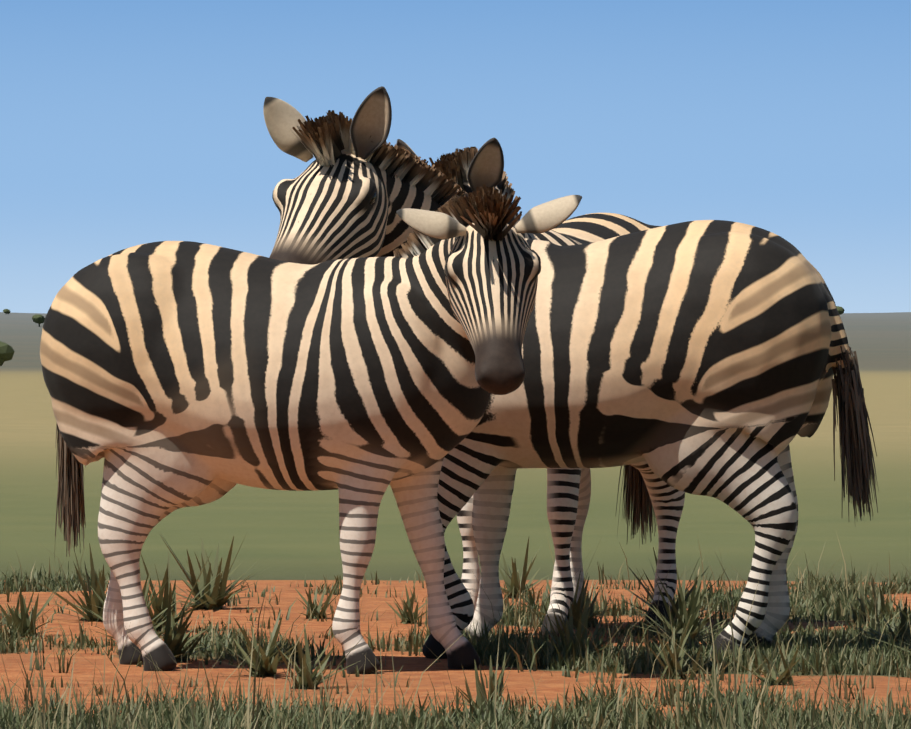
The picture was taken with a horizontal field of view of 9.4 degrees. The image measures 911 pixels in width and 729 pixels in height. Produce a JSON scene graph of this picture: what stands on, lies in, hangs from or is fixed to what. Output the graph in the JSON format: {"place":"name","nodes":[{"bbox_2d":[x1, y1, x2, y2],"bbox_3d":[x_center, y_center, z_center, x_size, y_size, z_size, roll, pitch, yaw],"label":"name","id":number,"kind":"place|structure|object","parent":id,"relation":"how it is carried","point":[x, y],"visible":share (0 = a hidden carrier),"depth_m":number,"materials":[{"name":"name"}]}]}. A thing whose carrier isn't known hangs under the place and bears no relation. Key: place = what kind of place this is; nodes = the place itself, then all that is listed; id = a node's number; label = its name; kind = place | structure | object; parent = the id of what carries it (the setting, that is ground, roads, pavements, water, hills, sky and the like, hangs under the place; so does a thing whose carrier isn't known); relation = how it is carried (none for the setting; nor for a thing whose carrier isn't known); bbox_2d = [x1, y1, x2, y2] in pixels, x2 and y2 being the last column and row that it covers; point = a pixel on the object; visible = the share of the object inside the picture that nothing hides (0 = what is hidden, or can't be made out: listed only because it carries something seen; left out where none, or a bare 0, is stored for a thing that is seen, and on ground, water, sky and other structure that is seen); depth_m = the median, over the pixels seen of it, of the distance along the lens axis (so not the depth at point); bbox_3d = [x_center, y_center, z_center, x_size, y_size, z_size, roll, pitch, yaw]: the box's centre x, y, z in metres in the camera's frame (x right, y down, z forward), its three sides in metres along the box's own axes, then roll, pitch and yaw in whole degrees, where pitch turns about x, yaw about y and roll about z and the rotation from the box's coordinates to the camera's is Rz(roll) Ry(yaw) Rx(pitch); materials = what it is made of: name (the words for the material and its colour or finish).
{"place":"outdoors","nodes":[
{"label":"outdoors","id":0,"kind":"place"},
{"bbox_2d":[0,312,910,726],"bbox_3d":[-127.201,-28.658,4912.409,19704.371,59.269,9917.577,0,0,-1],"label":"ground","id":1,"kind":"structure","parent":0,"point":[292,538],"depth_m":28.63,"materials":[{"name":"green plant"}]},
{"bbox_2d":[40,184,581,673],"bbox_3d":[-0.417,0.216,17.247,1.846,1.528,0.830,0,0,27],"label":"zebra","id":2,"kind":"object","parent":1,"relation":"on","point":[182,374],"visible":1,"depth_m":17.10,"materials":[{"name":"multicoloured"}]},
{"bbox_2d":[0,306,844,365],"bbox_3d":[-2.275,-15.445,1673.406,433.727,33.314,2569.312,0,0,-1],"label":"scrub bushes","id":3,"kind":"object","parent":1,"relation":"on","point":[7,351],"visible":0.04,"depth_m":451.23,"materials":[{"name":"green plant"}]},
{"bbox_2d":[0,531,910,713],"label":"grass tufts","id":4,"kind":"object","parent":1,"relation":"on","point":[208,594],"visible":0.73,"depth_m":18.94,"materials":[{"name":"green plant"}]},
{"bbox_2d":[396,138,684,640],"bbox_3d":[0.287,0.103,19.532,0.806,1.748,2.168,0,0,24],"label":"zebra","id":5,"kind":"object","parent":1,"relation":"on","point":[468,170],"visible":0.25,"depth_m":19.41,"materials":[{"name":"multicoloured"}]},
{"bbox_2d":[263,86,878,658],"bbox_3d":[0.281,0.046,18.000,2.101,1.871,0.995,0,0,-13],"label":"zebra","id":6,"kind":"object","parent":1,"relation":"on","point":[711,358],"visible":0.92,"depth_m":17.77,"materials":[{"name":"multicoloured"}]},
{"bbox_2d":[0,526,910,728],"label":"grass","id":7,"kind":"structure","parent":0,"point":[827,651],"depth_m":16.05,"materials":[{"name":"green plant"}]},
{"bbox_2d":[0,0,910,312],"label":"sky","id":8,"kind":"structure","parent":0,"point":[124,124],"materials":[{"name":"blue"}]}
]}

